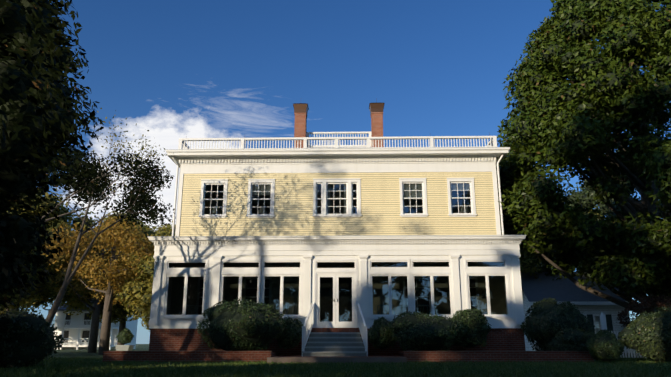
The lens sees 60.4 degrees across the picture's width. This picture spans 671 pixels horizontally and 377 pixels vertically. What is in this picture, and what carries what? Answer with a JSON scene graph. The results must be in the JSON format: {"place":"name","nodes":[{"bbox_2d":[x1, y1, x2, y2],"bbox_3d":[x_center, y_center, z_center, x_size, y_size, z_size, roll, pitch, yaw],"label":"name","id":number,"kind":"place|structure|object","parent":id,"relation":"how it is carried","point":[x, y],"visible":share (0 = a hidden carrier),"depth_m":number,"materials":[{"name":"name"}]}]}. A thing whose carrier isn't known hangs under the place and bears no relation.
{"place":"outdoors","nodes":[
{"label":"outdoors","id":0,"kind":"place"},
{"bbox_2d":[0,306,66,367],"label":"shrub","id":1,"kind":"object","parent":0,"point":[31,338],"depth_m":14.44,"materials":[{"name":"green plant"}]},
{"bbox_2d":[48,310,137,349],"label":"house walls","id":2,"kind":"structure","parent":0,"point":[76,327],"depth_m":66.00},
{"bbox_2d":[46,299,93,310],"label":"house roof","id":3,"kind":"structure","parent":2,"relation":"on","point":[62,308],"depth_m":65.42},
{"bbox_2d":[63,313,91,341],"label":"house windows","id":4,"kind":"structure","parent":2,"relation":"in","point":[85,334],"depth_m":66.23,"materials":[{"name":"black glass"}]},
{"bbox_2d":[41,70,166,221],"bbox_3d":[-8.721,-0.101,18.173,6.732,10.951,9.773,-13,-20,40],"label":"bare tree","id":5,"kind":"object","parent":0,"point":[123,145],"depth_m":21.82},
{"bbox_2d":[45,143,175,322],"bbox_3d":[-8.167,1.809,19.519,5.174,8.003,6.550,0,-15,1],"label":"dark tree","id":6,"kind":"object","parent":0,"point":[145,201],"depth_m":20.02,"materials":[{"name":"green plant"}]},
{"bbox_2d":[195,297,286,350],"bbox_3d":[-3.341,4.880,20.574,3.318,1.949,2.764,0,-15,1],"label":"bush","id":7,"kind":"object","parent":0,"point":[220,339],"depth_m":19.89,"materials":[{"name":"green plant"}]},
{"bbox_2d":[1,344,654,376],"bbox_3d":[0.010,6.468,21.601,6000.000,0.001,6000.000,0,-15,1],"label":"ground","id":8,"kind":"structure","parent":0,"point":[84,353],"depth_m":34.74,"materials":[{"name":"green plant"}]},
{"bbox_2d":[0,187,101,313],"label":"tree","id":9,"kind":"object","parent":8,"relation":"on","point":[47,292],"depth_m":42.65,"materials":[{"name":"green plant"}]},
{"bbox_2d":[0,0,103,328],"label":"magnolia tree","id":10,"kind":"object","parent":8,"relation":"on","point":[49,94],"depth_m":11.74,"materials":[{"name":"green plant"}]},
{"bbox_2d":[49,229,139,352],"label":"tree","id":11,"kind":"object","parent":8,"relation":"on","point":[81,288],"depth_m":40.57,"materials":[{"name":"orange plant"}]},
{"bbox_2d":[42,216,154,354],"bbox_3d":[-13.676,5.702,35.139,7.578,8.533,8.493,0,-15,1],"label":"tree","id":12,"kind":"object","parent":8,"relation":"on","point":[111,231],"depth_m":33.93,"materials":[{"name":"plant"}]},
{"bbox_2d":[59,211,171,344],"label":"tree","id":13,"kind":"object","parent":8,"relation":"on","point":[113,318],"depth_m":48.58,"materials":[{"name":"plant"}]},
{"bbox_2d":[115,345,134,350],"bbox_3d":[-10.902,8.373,29.738,0.760,0.560,0.760,0,-15,1],"label":"stone planter","id":14,"kind":"object","parent":8,"relation":"on","point":[124,347],"visible":0.68,"depth_m":29.45,"materials":[{"name":"white stone"}]},
{"bbox_2d":[116,328,133,343],"bbox_3d":[-10.917,7.654,29.933,0.912,0.818,0.916,0,-15,1],"label":"topiary ball","id":15,"kind":"object","parent":14,"relation":"in","point":[125,330],"depth_m":29.72,"materials":[{"name":"green plant"}]},
{"bbox_2d":[115,253,154,331],"bbox_3d":[-9.120,6.563,34.174,6.584,6.368,6.341,0,-15,1],"label":"tree","id":16,"kind":"object","parent":8,"relation":"on","point":[148,282],"depth_m":32.43,"materials":[{"name":"plant"}]},
{"bbox_2d":[121,220,175,318],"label":"tree","id":17,"kind":"object","parent":8,"relation":"on","point":[167,228],"depth_m":41.43,"materials":[{"name":"plant"}]},
{"bbox_2d":[276,317,302,348],"bbox_3d":[-1.683,5.341,21.350,1.210,1.194,1.326,0,-15,1],"label":"bush","id":18,"kind":"object","parent":8,"relation":"on","point":[291,323],"depth_m":20.93,"materials":[{"name":"green plant"}]},
{"bbox_2d":[148,132,525,328],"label":"white house trim","id":19,"kind":"structure","parent":8,"relation":"on","point":[458,270],"depth_m":22.69,"materials":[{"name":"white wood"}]},
{"bbox_2d":[147,147,488,236],"bbox_3d":[0.166,1.609,29.995,15.400,4.355,14.260,0,-15,1],"label":"house flashing","id":20,"kind":"object","parent":19,"relation":"on","point":[323,148],"visible":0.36,"depth_m":25.58,"materials":[{"name":"white metal"}]},
{"bbox_2d":[166,262,507,321],"bbox_3d":[0.011,3.991,22.324,13.180,2.280,0.005,0,-15,1],"label":"sunroom glass","id":21,"kind":"object","parent":19,"relation":"on","point":[291,299],"visible":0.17,"depth_m":22.32,"materials":[{"name":"glass"}]},
{"bbox_2d":[204,183,470,213],"bbox_3d":[0.066,0.461,25.788,11.890,1.370,0.030,0,-15,1],"label":"glass","id":22,"kind":"object","parent":19,"relation":"attached to","point":[336,197],"visible":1,"depth_m":25.78,"materials":[{"name":"black glass"}]},
{"bbox_2d":[198,277,476,321],"bbox_3d":[0.064,4.862,24.479,11.800,2.200,0.020,0,-15,1],"label":"dark house interior","id":23,"kind":"object","parent":19,"relation":"in","point":[344,303],"depth_m":24.54,"materials":[{"name":"black"}]},
{"bbox_2d":[294,112,383,147],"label":"chimneys","id":24,"kind":"object","parent":19,"relation":"on","point":[300,125],"visible":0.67,"depth_m":31.71,"materials":[{"name":"brick"}]},
{"bbox_2d":[252,183,469,213],"bbox_3d":[1.133,0.477,25.849,9.930,1.500,0.010,0,-15,1],"label":"window frame","id":25,"kind":"structure","parent":19,"relation":"attached to","point":[412,187],"depth_m":25.92,"materials":[{"name":"white"}]},
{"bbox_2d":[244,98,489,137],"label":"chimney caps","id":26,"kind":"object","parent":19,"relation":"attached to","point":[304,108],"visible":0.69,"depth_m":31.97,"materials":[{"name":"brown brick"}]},
{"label":"house interior floor","id":27,"kind":"structure","parent":19,"relation":"on","visible":0},
{"bbox_2d":[179,304,495,314],"bbox_3d":[0.114,3.467,24.299,12.675,4.800,2.650,0,-15,1],"label":"furniture","id":28,"kind":"object","parent":27,"relation":"on","point":[286,311],"depth_m":23.15,"materials":[{"name":"white"}]},
{"bbox_2d":[211,205,492,311],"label":"lamp shades","id":29,"kind":"object","parent":28,"relation":"on","point":[466,210],"depth_m":25.96,"materials":[{"name":"white"}]},
{"bbox_2d":[377,305,429,314],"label":"sunroom armchairs","id":30,"kind":"object","parent":27,"relation":"on","point":[393,309],"depth_m":23.27,"materials":[{"name":"teal"}]},
{"bbox_2d":[267,328,406,363],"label":"patio paving","id":31,"kind":"structure","parent":8,"relation":"on","point":[283,359],"depth_m":18.62,"materials":[{"name":"brick"}]},
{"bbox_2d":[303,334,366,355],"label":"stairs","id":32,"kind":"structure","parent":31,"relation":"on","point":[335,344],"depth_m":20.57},
{"bbox_2d":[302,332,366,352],"bbox_3d":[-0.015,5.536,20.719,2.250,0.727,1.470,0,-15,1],"label":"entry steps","id":33,"kind":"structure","parent":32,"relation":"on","point":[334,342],"depth_m":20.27,"materials":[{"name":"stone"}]},
{"bbox_2d":[302,302,367,355],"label":"step railings","id":34,"kind":"object","parent":32,"relation":"on","point":[307,326],"visible":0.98,"depth_m":20.92,"materials":[{"name":"white paint"}]},
{"bbox_2d":[102,351,593,362],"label":"planter walls","id":35,"kind":"structure","parent":8,"relation":"on","point":[411,356],"depth_m":19.44,"materials":[{"name":"brick"}]},
{"bbox_2d":[367,316,396,348],"bbox_3d":[1.796,5.293,21.160,1.339,1.172,1.170,0,-15,1],"label":"bush","id":36,"kind":"object","parent":8,"relation":"on","point":[375,332],"depth_m":20.83,"materials":[{"name":"green plant"}]},
{"bbox_2d":[451,308,490,347],"bbox_3d":[4.820,5.120,21.145,1.667,1.402,1.705,0,-15,1],"label":"boxwood bush","id":37,"kind":"object","parent":8,"relation":"on","point":[483,317],"depth_m":20.55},
{"bbox_2d":[519,245,549,279],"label":"tree","id":38,"kind":"object","parent":8,"relation":"on","point":[525,270],"depth_m":44.72,"materials":[{"name":"green plant"}]},
{"bbox_2d":[546,326,599,361],"bbox_3d":[8.504,5.424,20.007,2.282,1.240,1.553,0,-15,1],"label":"shrub","id":39,"kind":"object","parent":8,"relation":"on","point":[551,347],"depth_m":19.59,"materials":[{"name":"green plant"}]},
{"bbox_2d":[522,290,632,352],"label":"outbuilding walls","id":40,"kind":"structure","parent":8,"relation":"on","point":[613,310],"depth_m":42.26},
{"bbox_2d":[520,272,626,301],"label":"roof","id":41,"kind":"structure","parent":40,"relation":"on","point":[563,289],"depth_m":43.49,"materials":[{"name":"grey"}]},
{"bbox_2d":[529,301,628,333],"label":"house trim","id":42,"kind":"structure","parent":40,"relation":"attached to","point":[597,316],"depth_m":41.96,"materials":[{"name":"white wood"}]},
{"bbox_2d":[587,314,613,333],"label":"window shutters","id":43,"kind":"object","parent":40,"relation":"attached to","point":[608,321],"visible":0.27,"depth_m":42.00,"materials":[{"name":"black wood"}]},
{"bbox_2d":[585,329,623,361],"bbox_3d":[8.825,5.122,18.858,1.249,1.050,1.215,0,-15,1],"label":"shrub","id":44,"kind":"object","parent":8,"relation":"on","point":[592,340],"depth_m":18.57,"materials":[{"name":"green plant"}]},
{"bbox_2d":[564,146,670,294],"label":"tree","id":45,"kind":"object","parent":8,"relation":"on","point":[584,190],"depth_m":43.63,"materials":[{"name":"plant"}]},
{"bbox_2d":[599,312,645,357],"bbox_3d":[14.041,5.799,22.693,6.985,1.860,0.170,0,-15,1],"label":"picket fence","id":46,"kind":"object","parent":8,"relation":"on","point":[602,318],"visible":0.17,"depth_m":22.74,"materials":[{"name":"white paint"}]},
{"bbox_2d":[617,311,670,361],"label":"shrub","id":47,"kind":"object","parent":8,"relation":"on","point":[653,315],"depth_m":18.64,"materials":[{"name":"green plant"}]},
{"bbox_2d":[654,305,670,317],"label":"shrub","id":48,"kind":"object","parent":8,"relation":"on","point":[667,308],"depth_m":21.29,"materials":[{"name":"green plant"}]},
{"bbox_2d":[616,294,670,327],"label":"japanese maple shrub leaves","id":49,"kind":"object","parent":48,"relation":"on","point":[630,307],"visible":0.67,"depth_m":22.61,"materials":[{"name":"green plant"}]},
{"bbox_2d":[0,356,670,376],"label":"lawn grass","id":50,"kind":"structure","parent":0,"point":[63,366],"depth_m":13.47,"materials":[{"name":"green plant"}]},
{"bbox_2d":[149,328,525,354],"bbox_3d":[0.033,6.164,22.750,14.280,1.185,2.740,0,-15,1],"label":"brick foundation","id":51,"kind":"object","parent":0,"point":[505,339],"visible":0.36,"depth_m":21.78,"materials":[{"name":"red brick"}]},
{"bbox_2d":[170,194,505,314],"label":"house interior walls","id":52,"kind":"structure","parent":0,"point":[352,265],"depth_m":24.72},
{"bbox_2d":[20,0,670,343],"label":"sky","id":53,"kind":"structure","parent":0,"point":[175,69],"materials":[{"name":"blue"}]},
{"bbox_2d":[386,310,466,350],"bbox_3d":[3.201,5.011,20.290,2.830,1.487,2.231,0,-15,1],"label":"bush","id":54,"kind":"object","parent":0,"point":[438,340],"depth_m":19.82,"materials":[{"name":"green plant"}]},
{"bbox_2d":[520,297,594,350],"bbox_3d":[8.287,5.151,21.358,2.809,2.329,2.492,0,-15,1],"label":"shrub","id":55,"kind":"object","parent":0,"point":[532,340],"depth_m":20.93,"materials":[{"name":"green plant"}]},
{"bbox_2d":[496,0,670,312],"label":"magnolia tree","id":56,"kind":"object","parent":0,"point":[634,252],"depth_m":24.87,"materials":[{"name":"green plant"}]}
]}

